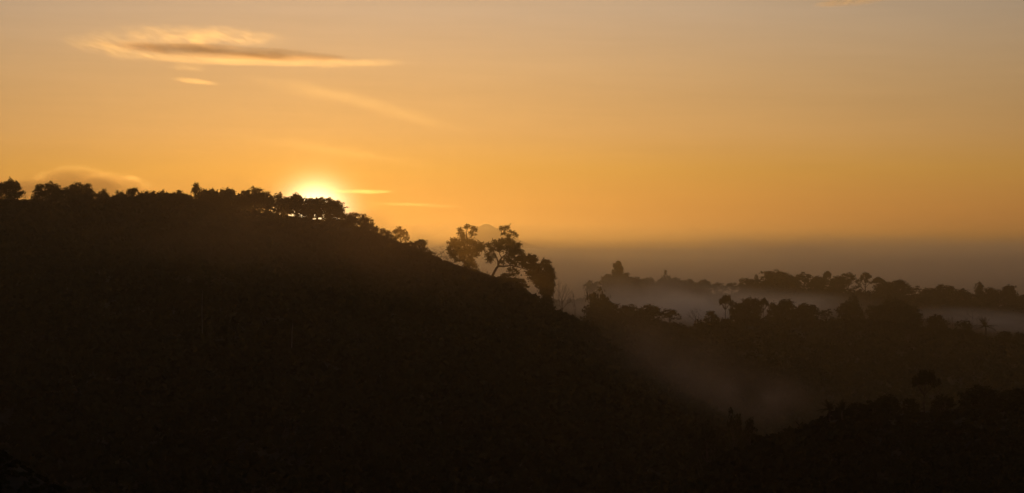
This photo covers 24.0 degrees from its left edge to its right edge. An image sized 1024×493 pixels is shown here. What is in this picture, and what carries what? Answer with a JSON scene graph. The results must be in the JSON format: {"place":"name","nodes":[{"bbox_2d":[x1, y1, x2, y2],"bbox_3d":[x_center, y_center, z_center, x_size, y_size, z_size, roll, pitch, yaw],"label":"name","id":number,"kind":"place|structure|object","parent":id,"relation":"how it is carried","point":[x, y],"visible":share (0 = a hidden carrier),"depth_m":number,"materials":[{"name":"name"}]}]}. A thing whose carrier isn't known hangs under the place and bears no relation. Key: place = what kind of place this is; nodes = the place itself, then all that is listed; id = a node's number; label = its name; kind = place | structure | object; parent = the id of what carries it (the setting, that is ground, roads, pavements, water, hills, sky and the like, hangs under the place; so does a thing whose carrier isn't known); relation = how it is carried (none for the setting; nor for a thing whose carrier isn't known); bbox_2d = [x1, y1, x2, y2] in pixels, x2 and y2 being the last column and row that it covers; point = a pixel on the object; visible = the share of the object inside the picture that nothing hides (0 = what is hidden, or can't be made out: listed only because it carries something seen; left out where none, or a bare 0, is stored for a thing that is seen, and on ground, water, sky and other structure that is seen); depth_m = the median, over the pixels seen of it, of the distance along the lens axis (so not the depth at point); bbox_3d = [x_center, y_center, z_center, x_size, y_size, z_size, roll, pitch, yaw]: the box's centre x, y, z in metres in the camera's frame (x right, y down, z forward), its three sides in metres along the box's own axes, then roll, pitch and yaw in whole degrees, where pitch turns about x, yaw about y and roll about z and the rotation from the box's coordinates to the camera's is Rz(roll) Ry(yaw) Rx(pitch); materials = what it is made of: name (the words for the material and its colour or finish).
{"place":"outdoors","nodes":[
{"label":"outdoors","id":0,"kind":"place"},
{"bbox_2d":[0,200,1023,492],"bbox_3d":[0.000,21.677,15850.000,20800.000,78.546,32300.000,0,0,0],"label":"ground","id":1,"kind":"structure","parent":0,"point":[958,270],"depth_m":5137.25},
{"bbox_2d":[0,176,25,199],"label":"broadleaf tree","id":2,"kind":"object","parent":1,"relation":"on","point":[6,189],"visible":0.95,"depth_m":764.64,"materials":[{"name":"green plant"}]},
{"bbox_2d":[30,181,65,200],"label":"broadleaf tree","id":3,"kind":"object","parent":1,"relation":"on","point":[52,191],"visible":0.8,"depth_m":765.00,"materials":[{"name":"green plant"}]},
{"bbox_2d":[57,186,68,201],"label":"broadleaf tree","id":4,"kind":"object","parent":1,"relation":"on","point":[64,191],"visible":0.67,"depth_m":767.32,"materials":[{"name":"green plant"}]},
{"bbox_2d":[64,182,97,200],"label":"broadleaf tree","id":5,"kind":"object","parent":1,"relation":"on","point":[79,192],"visible":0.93,"depth_m":759.69,"materials":[{"name":"green plant"}]},
{"bbox_2d":[97,188,110,198],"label":"sparse tree","id":6,"kind":"object","parent":1,"relation":"on","point":[104,195],"visible":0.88,"depth_m":762.95,"materials":[{"name":"green plant"}]},
{"bbox_2d":[122,188,144,200],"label":"broadleaf tree","id":7,"kind":"object","parent":1,"relation":"on","point":[129,193],"visible":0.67,"depth_m":754.08,"materials":[{"name":"green plant"}]},
{"bbox_2d":[0,194,321,220],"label":"undergrowth","id":8,"kind":"object","parent":1,"relation":"on","point":[148,198],"visible":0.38,"depth_m":747.65,"materials":[{"name":"green plant"}]},
{"bbox_2d":[150,189,174,199],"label":"broadleaf tree","id":9,"kind":"object","parent":1,"relation":"on","point":[166,194],"visible":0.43,"depth_m":752.17,"materials":[{"name":"green plant"}]},
{"bbox_2d":[169,189,188,197],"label":"broadleaf tree","id":10,"kind":"object","parent":1,"relation":"on","point":[179,193],"visible":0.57,"depth_m":757.31,"materials":[{"name":"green plant"}]},
{"bbox_2d":[187,182,208,201],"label":"broadleaf tree","id":11,"kind":"object","parent":1,"relation":"on","point":[196,189],"visible":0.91,"depth_m":752.32,"materials":[{"name":"green plant"}]},
{"bbox_2d":[197,188,218,201],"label":"broadleaf tree","id":12,"kind":"object","parent":1,"relation":"on","point":[212,192],"visible":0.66,"depth_m":755.19,"materials":[{"name":"green plant"}]},
{"bbox_2d":[210,187,245,207],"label":"broadleaf tree","id":13,"kind":"object","parent":1,"relation":"on","point":[227,197],"visible":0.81,"depth_m":746.09,"materials":[{"name":"green plant"}]},
{"bbox_2d":[236,186,274,212],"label":"broadleaf tree","id":14,"kind":"object","parent":1,"relation":"on","point":[260,201],"visible":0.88,"depth_m":748.02,"materials":[{"name":"green plant"}]},
{"bbox_2d":[266,191,284,213],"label":"sparse tree","id":15,"kind":"object","parent":1,"relation":"on","point":[276,197],"visible":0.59,"depth_m":751.52,"materials":[{"name":"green plant"}]},
{"bbox_2d":[286,312,298,347],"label":"slim tree","id":16,"kind":"object","parent":1,"relation":"on","point":[294,315],"visible":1,"depth_m":460.04,"materials":[{"name":"green plant"}]},
{"bbox_2d":[273,192,320,217],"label":"broadleaf tree","id":17,"kind":"object","parent":1,"relation":"on","point":[295,203],"visible":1,"depth_m":742.27,"materials":[{"name":"green plant"}]},
{"bbox_2d":[299,196,347,219],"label":"broadleaf tree","id":18,"kind":"object","parent":1,"relation":"on","point":[328,205],"visible":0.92,"depth_m":743.41,"materials":[{"name":"green plant"}]},
{"bbox_2d":[0,196,649,492],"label":"forest canopy","id":19,"kind":"object","parent":1,"relation":"on","point":[474,359],"visible":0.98,"depth_m":456.44,"materials":[{"name":"green plant"}]},
{"bbox_2d":[322,210,358,224],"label":"sparse tree","id":20,"kind":"object","parent":1,"relation":"on","point":[343,216],"visible":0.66,"depth_m":736.52,"materials":[{"name":"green plant"}]},
{"bbox_2d":[346,212,376,230],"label":"sparse tree","id":21,"kind":"object","parent":1,"relation":"on","point":[361,220],"visible":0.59,"depth_m":737.54,"materials":[{"name":"green plant"}]},
{"bbox_2d":[359,222,379,234],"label":"sparse tree","id":22,"kind":"object","parent":1,"relation":"on","point":[364,224],"visible":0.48,"depth_m":731.46,"materials":[{"name":"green plant"}]},
{"bbox_2d":[377,228,391,238],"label":"broadleaf tree","id":23,"kind":"object","parent":1,"relation":"on","point":[383,232],"visible":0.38,"depth_m":837.24,"materials":[{"name":"green plant"}]},
{"bbox_2d":[389,226,410,243],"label":"sparse tree","id":24,"kind":"object","parent":1,"relation":"on","point":[398,230],"visible":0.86,"depth_m":722.22,"materials":[{"name":"green plant"}]},
{"bbox_2d":[406,239,428,250],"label":"broadleaf tree","id":25,"kind":"object","parent":1,"relation":"on","point":[421,244],"visible":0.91,"depth_m":716.98,"materials":[{"name":"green plant"}]},
{"bbox_2d":[317,218,554,310],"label":"undergrowth","id":26,"kind":"object","parent":1,"relation":"on","point":[375,236],"visible":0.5,"depth_m":712.94,"materials":[{"name":"green plant"}]},
{"bbox_2d":[445,223,485,272],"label":"spreading tree","id":27,"kind":"object","parent":1,"relation":"on","point":[466,254],"visible":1,"depth_m":707.51,"materials":[{"name":"green plant"}]},
{"bbox_2d":[484,223,526,276],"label":"spreading tree","id":28,"kind":"object","parent":1,"relation":"on","point":[512,248],"visible":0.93,"depth_m":707.64,"materials":[{"name":"green plant"}]},
{"bbox_2d":[511,276,529,291],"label":"shrub","id":29,"kind":"object","parent":1,"relation":"on","point":[522,281],"visible":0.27,"depth_m":699.29,"materials":[{"name":"green plant"}]},
{"bbox_2d":[520,253,557,309],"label":"vine clad tree","id":30,"kind":"object","parent":1,"relation":"on","point":[545,283],"visible":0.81,"depth_m":699.30,"materials":[{"name":"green plant"}]},
{"bbox_2d":[555,279,574,310],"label":"bare tree","id":31,"kind":"object","parent":1,"relation":"on","point":[562,297],"visible":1,"depth_m":701.65,"materials":[{"name":"brown plant"}]},
{"bbox_2d":[580,304,597,322],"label":"shrub","id":32,"kind":"object","parent":1,"relation":"on","point":[589,317],"visible":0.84,"depth_m":961.64,"materials":[{"name":"green plant"}]},
{"bbox_2d":[580,280,600,299],"bbox_3d":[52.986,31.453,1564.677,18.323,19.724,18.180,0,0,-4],"label":"shrub","id":33,"kind":"object","parent":1,"relation":"on","point":[590,287],"visible":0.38,"depth_m":1562.15,"materials":[{"name":"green plant"}]},
{"bbox_2d":[584,282,610,314],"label":"broadleaf tree","id":34,"kind":"object","parent":1,"relation":"on","point":[593,299],"visible":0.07,"depth_m":1073.56,"materials":[{"name":"green plant"}]},
{"bbox_2d":[585,300,625,322],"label":"broadleaf tree","id":35,"kind":"object","parent":1,"relation":"on","point":[606,311],"visible":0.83,"depth_m":959.68,"materials":[{"name":"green plant"}]},
{"bbox_2d":[597,272,615,296],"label":"broadleaf tree","id":36,"kind":"object","parent":1,"relation":"on","point":[605,286],"visible":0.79,"depth_m":1530.81,"materials":[{"name":"green plant"}]},
{"bbox_2d":[607,261,627,295],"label":"tall tree","id":37,"kind":"object","parent":1,"relation":"on","point":[617,274],"visible":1,"depth_m":1519.05,"materials":[{"name":"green plant"}]},
{"bbox_2d":[613,271,631,295],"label":"broadleaf tree","id":38,"kind":"object","parent":1,"relation":"on","point":[627,275],"visible":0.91,"depth_m":1525.43,"materials":[{"name":"green plant"}]},
{"bbox_2d":[617,304,645,324],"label":"broadleaf tree","id":39,"kind":"object","parent":1,"relation":"on","point":[630,313],"visible":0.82,"depth_m":968.80,"materials":[{"name":"green plant"}]},
{"bbox_2d":[620,276,644,296],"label":"broadleaf tree","id":40,"kind":"object","parent":1,"relation":"on","point":[632,283],"visible":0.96,"depth_m":1517.58,"materials":[{"name":"green plant"}]},
{"bbox_2d":[634,277,656,296],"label":"broadleaf tree","id":41,"kind":"object","parent":1,"relation":"on","point":[646,289],"visible":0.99,"depth_m":1514.73,"materials":[{"name":"green plant"}]},
{"bbox_2d":[639,304,664,323],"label":"broadleaf tree","id":42,"kind":"object","parent":1,"relation":"on","point":[648,314],"visible":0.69,"depth_m":978.88,"materials":[{"name":"green plant"}]},
{"bbox_2d":[650,278,672,294],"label":"broadleaf tree","id":43,"kind":"object","parent":1,"relation":"on","point":[660,285],"visible":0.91,"depth_m":1511.22,"materials":[{"name":"green plant"}]},
{"bbox_2d":[555,312,784,481],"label":"forest canopy","id":44,"kind":"object","parent":1,"relation":"on","point":[656,425],"visible":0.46,"depth_m":498.73,"materials":[{"name":"green plant"}]},
{"bbox_2d":[659,308,681,322],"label":"sparse tree","id":45,"kind":"object","parent":1,"relation":"on","point":[670,313],"visible":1,"depth_m":984.33,"materials":[{"name":"green plant"}]},
{"bbox_2d":[663,277,682,295],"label":"broadleaf tree","id":46,"kind":"object","parent":1,"relation":"on","point":[673,284],"visible":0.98,"depth_m":1507.26,"materials":[{"name":"green plant"}]},
{"bbox_2d":[676,279,698,296],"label":"broadleaf tree","id":47,"kind":"object","parent":1,"relation":"on","point":[687,286],"visible":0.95,"depth_m":1503.30,"materials":[{"name":"green plant"}]},
{"bbox_2d":[691,279,713,296],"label":"broadleaf tree","id":48,"kind":"object","parent":1,"relation":"on","point":[703,285],"visible":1,"depth_m":1498.66,"materials":[{"name":"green plant"}]},
{"bbox_2d":[526,293,888,492],"bbox_3d":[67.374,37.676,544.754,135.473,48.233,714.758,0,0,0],"label":"undergrowth","id":49,"kind":"object","parent":1,"relation":"on","point":[737,459],"visible":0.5,"depth_m":343.41,"materials":[{"name":"green plant"}]},
{"bbox_2d":[703,310,719,323],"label":"shrub","id":50,"kind":"object","parent":1,"relation":"on","point":[712,317],"visible":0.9,"depth_m":994.14,"materials":[{"name":"green plant"}]},
{"bbox_2d":[712,282,725,293],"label":"sparse tree","id":51,"kind":"object","parent":1,"relation":"on","point":[716,287],"visible":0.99,"depth_m":1500.18,"materials":[{"name":"green plant"}]},
{"bbox_2d":[719,295,733,318],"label":"umbrella tree","id":52,"kind":"object","parent":1,"relation":"on","point":[726,299],"visible":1,"depth_m":1004.75,"materials":[{"name":"green plant"}]},
{"bbox_2d":[723,282,741,293],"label":"sparse tree","id":53,"kind":"object","parent":1,"relation":"on","point":[731,286],"visible":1,"depth_m":1499.38,"materials":[{"name":"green plant"}]},
{"bbox_2d":[725,407,744,450],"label":"sparse tree","id":54,"kind":"object","parent":1,"relation":"on","point":[736,436],"visible":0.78,"depth_m":440.62,"materials":[{"name":"green plant"}]},
{"bbox_2d":[727,302,746,320],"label":"broadleaf tree","id":55,"kind":"object","parent":1,"relation":"on","point":[737,313],"visible":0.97,"depth_m":1005.71,"materials":[{"name":"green plant"}]},
{"bbox_2d":[737,278,757,293],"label":"broadleaf tree","id":56,"kind":"object","parent":1,"relation":"on","point":[747,286],"visible":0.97,"depth_m":1497.50,"materials":[{"name":"green plant"}]},
{"bbox_2d":[743,418,757,444],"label":"sparse tree","id":57,"kind":"object","parent":1,"relation":"on","point":[749,427],"visible":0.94,"depth_m":342.88,"materials":[{"name":"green plant"}]},
{"bbox_2d":[740,297,762,319],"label":"broadleaf tree","id":58,"kind":"object","parent":1,"relation":"on","point":[752,307],"visible":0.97,"depth_m":1008.76,"materials":[{"name":"green plant"}]},
{"bbox_2d":[760,298,769,317],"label":"umbrella tree","id":59,"kind":"object","parent":1,"relation":"on","point":[764,301],"visible":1,"depth_m":1014.82,"materials":[{"name":"green plant"}]},
{"bbox_2d":[752,268,791,293],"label":"broadleaf tree","id":60,"kind":"object","parent":1,"relation":"on","point":[772,282],"visible":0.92,"depth_m":1491.17,"materials":[{"name":"green plant"}]},
{"bbox_2d":[765,300,780,321],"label":"shrub","id":61,"kind":"object","parent":1,"relation":"on","point":[773,311],"visible":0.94,"depth_m":1013.31,"materials":[{"name":"green plant"}]},
{"bbox_2d":[775,298,798,320],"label":"broadleaf tree","id":62,"kind":"object","parent":1,"relation":"on","point":[786,306],"visible":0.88,"depth_m":1016.56,"materials":[{"name":"green plant"}]},
{"bbox_2d":[552,288,1023,342],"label":"forest canopy","id":63,"kind":"object","parent":1,"relation":"on","point":[1000,318],"visible":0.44,"depth_m":1446.51,"materials":[{"name":"green plant"}]},
{"bbox_2d":[778,274,803,291],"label":"broadleaf tree","id":64,"kind":"object","parent":1,"relation":"on","point":[790,281],"visible":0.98,"depth_m":1489.91,"materials":[{"name":"green plant"}]},
{"bbox_2d":[789,302,819,323],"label":"broadleaf tree","id":65,"kind":"object","parent":1,"relation":"on","point":[806,311],"visible":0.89,"depth_m":1015.60,"materials":[{"name":"green plant"}]},
{"bbox_2d":[794,272,815,289],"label":"sparse tree","id":66,"kind":"object","parent":1,"relation":"on","point":[807,277],"visible":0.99,"depth_m":1489.90,"materials":[{"name":"green plant"}]},
{"bbox_2d":[596,316,1023,434],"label":"forest canopy","id":67,"kind":"object","parent":1,"relation":"on","point":[829,345],"visible":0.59,"depth_m":886.98,"materials":[{"name":"green plant"}]},
{"bbox_2d":[804,275,828,289],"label":"broadleaf tree","id":68,"kind":"object","parent":1,"relation":"on","point":[820,283],"visible":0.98,"depth_m":1485.81,"materials":[{"name":"green plant"}]},
{"bbox_2d":[816,309,835,319],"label":"sparse tree","id":69,"kind":"object","parent":1,"relation":"on","point":[824,313],"visible":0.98,"depth_m":1021.76,"materials":[{"name":"green plant"}]},
{"bbox_2d":[816,399,837,421],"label":"palm tree","id":70,"kind":"object","parent":1,"relation":"on","point":[830,407],"visible":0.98,"depth_m":343.62,"materials":[{"name":"green plant"}]},
{"bbox_2d":[826,275,847,292],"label":"broadleaf tree","id":71,"kind":"object","parent":1,"relation":"on","point":[834,283],"visible":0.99,"depth_m":1482.20,"materials":[{"name":"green plant"}]},
{"bbox_2d":[834,399,853,419],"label":"palm tree","id":72,"kind":"object","parent":1,"relation":"on","point":[841,407],"visible":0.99,"depth_m":340.80,"materials":[{"name":"green plant"}]},
{"bbox_2d":[837,272,859,291],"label":"sparse tree","id":73,"kind":"object","parent":1,"relation":"on","point":[849,281],"visible":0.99,"depth_m":1481.78,"materials":[{"name":"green plant"}]},
{"bbox_2d":[834,300,864,320],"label":"broadleaf tree","id":74,"kind":"object","parent":1,"relation":"on","point":[849,310],"visible":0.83,"depth_m":1013.79,"materials":[{"name":"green plant"}]},
{"bbox_2d":[846,402,871,416],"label":"sparse tree","id":75,"kind":"object","parent":1,"relation":"on","point":[851,408],"visible":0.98,"depth_m":343.89,"materials":[{"name":"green plant"}]},
{"bbox_2d":[856,272,871,290],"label":"sparse tree","id":76,"kind":"object","parent":1,"relation":"on","point":[867,276],"visible":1,"depth_m":1480.47,"materials":[{"name":"green plant"}]},
{"bbox_2d":[709,404,1023,492],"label":"forest canopy","id":77,"kind":"object","parent":1,"relation":"on","point":[941,469],"visible":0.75,"depth_m":320.12,"materials":[{"name":"green plant"}]},
{"bbox_2d":[861,305,878,318],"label":"sparse tree","id":78,"kind":"object","parent":1,"relation":"on","point":[868,312],"visible":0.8,"depth_m":1012.74,"materials":[{"name":"green plant"}]},
{"bbox_2d":[871,280,892,295],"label":"broadleaf tree","id":79,"kind":"object","parent":1,"relation":"on","point":[881,287],"visible":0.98,"depth_m":1468.13,"materials":[{"name":"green plant"}]},
{"bbox_2d":[877,394,903,415],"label":"broadleaf tree","id":80,"kind":"object","parent":1,"relation":"on","point":[893,404],"visible":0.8,"depth_m":349.88,"materials":[{"name":"green plant"}]},
{"bbox_2d":[880,297,906,319],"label":"broadleaf tree","id":81,"kind":"object","parent":1,"relation":"on","point":[895,302],"visible":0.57,"depth_m":998.71,"materials":[{"name":"green plant"}]},
{"bbox_2d":[885,279,909,297],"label":"broadleaf tree","id":82,"kind":"object","parent":1,"relation":"on","point":[896,286],"visible":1,"depth_m":1460.27,"materials":[{"name":"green plant"}]},
{"bbox_2d":[893,303,925,326],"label":"broadleaf tree","id":83,"kind":"object","parent":1,"relation":"on","point":[906,312],"visible":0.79,"depth_m":986.83,"materials":[{"name":"green plant"}]},
{"bbox_2d":[901,398,924,415],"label":"shrub","id":84,"kind":"object","parent":1,"relation":"on","point":[912,407],"visible":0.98,"depth_m":347.42,"materials":[{"name":"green plant"}]},
{"bbox_2d":[904,286,921,297],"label":"sparse tree","id":85,"kind":"object","parent":1,"relation":"on","point":[910,291],"visible":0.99,"depth_m":1456.31,"materials":[{"name":"green plant"}]},
{"bbox_2d":[915,287,936,297],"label":"broadleaf tree","id":86,"kind":"object","parent":1,"relation":"on","point":[924,292],"visible":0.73,"depth_m":1449.62,"materials":[{"name":"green plant"}]},
{"bbox_2d":[911,369,941,410],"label":"umbrella tree","id":87,"kind":"object","parent":1,"relation":"on","point":[922,380],"visible":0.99,"depth_m":349.50,"materials":[{"name":"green plant"}]},
{"bbox_2d":[925,314,949,332],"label":"broadleaf tree","id":88,"kind":"object","parent":1,"relation":"on","point":[934,323],"visible":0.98,"depth_m":973.00,"materials":[{"name":"green plant"}]},
{"bbox_2d":[925,284,957,300],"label":"broadleaf tree","id":89,"kind":"object","parent":1,"relation":"on","point":[940,291],"visible":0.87,"depth_m":1442.78,"materials":[{"name":"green plant"}]},
{"bbox_2d":[929,393,956,412],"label":"shrub","id":90,"kind":"object","parent":1,"relation":"on","point":[936,406],"visible":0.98,"depth_m":347.60,"materials":[{"name":"green plant"}]},
{"bbox_2d":[950,288,972,302],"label":"broadleaf tree","id":91,"kind":"object","parent":1,"relation":"on","point":[962,294],"visible":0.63,"depth_m":1436.83,"materials":[{"name":"green plant"}]},
{"bbox_2d":[952,320,972,331],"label":"shrub","id":92,"kind":"object","parent":1,"relation":"on","point":[965,326],"visible":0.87,"depth_m":952.15,"materials":[{"name":"green plant"}]},
{"bbox_2d":[971,281,984,301],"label":"tall tree","id":93,"kind":"object","parent":1,"relation":"on","point":[978,294],"visible":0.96,"depth_m":1431.58,"materials":[{"name":"green plant"}]},
{"bbox_2d":[956,384,1001,410],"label":"broadleaf tree","id":94,"kind":"object","parent":1,"relation":"on","point":[979,395],"visible":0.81,"depth_m":348.72,"materials":[{"name":"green plant"}]},
{"bbox_2d":[974,315,998,339],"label":"palm tree","id":95,"kind":"object","parent":1,"relation":"on","point":[984,323],"visible":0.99,"depth_m":947.67,"materials":[{"name":"green plant"}]},
{"bbox_2d":[980,286,1002,307],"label":"broadleaf tree","id":96,"kind":"object","parent":1,"relation":"on","point":[991,296],"visible":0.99,"depth_m":1424.43,"materials":[{"name":"green plant"}]},
{"bbox_2d":[995,331,1012,342],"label":"shrub","id":97,"kind":"object","parent":1,"relation":"on","point":[1007,336],"visible":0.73,"depth_m":945.38,"materials":[{"name":"green plant"}]},
{"bbox_2d":[998,284,1019,305],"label":"broadleaf tree","id":98,"kind":"object","parent":1,"relation":"on","point":[1008,294],"visible":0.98,"depth_m":1418.83,"materials":[{"name":"green plant"}]},
{"bbox_2d":[995,387,1023,406],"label":"broadleaf tree","id":99,"kind":"object","parent":1,"relation":"on","point":[1012,397],"visible":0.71,"depth_m":348.73,"materials":[{"name":"green plant"}]},
{"bbox_2d":[1012,294,1023,306],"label":"broadleaf tree","id":100,"kind":"object","parent":1,"relation":"on","point":[1020,300],"visible":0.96,"depth_m":1416.17,"materials":[{"name":"green plant"}]},
{"bbox_2d":[1013,331,1023,343],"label":"shrub","id":101,"kind":"object","parent":1,"relation":"on","point":[1018,338],"visible":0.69,"depth_m":944.03,"materials":[{"name":"green plant"}]},
{"bbox_2d":[0,0,1023,250],"label":"sky","id":102,"kind":"structure","parent":0,"point":[575,125],"materials":[{"name":"orange"}]},
{"bbox_2d":[426,224,610,264],"bbox_3d":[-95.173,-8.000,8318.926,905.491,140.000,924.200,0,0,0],"label":"mountain","id":103,"kind":"structure","parent":0,"point":[485,233],"depth_m":8160.97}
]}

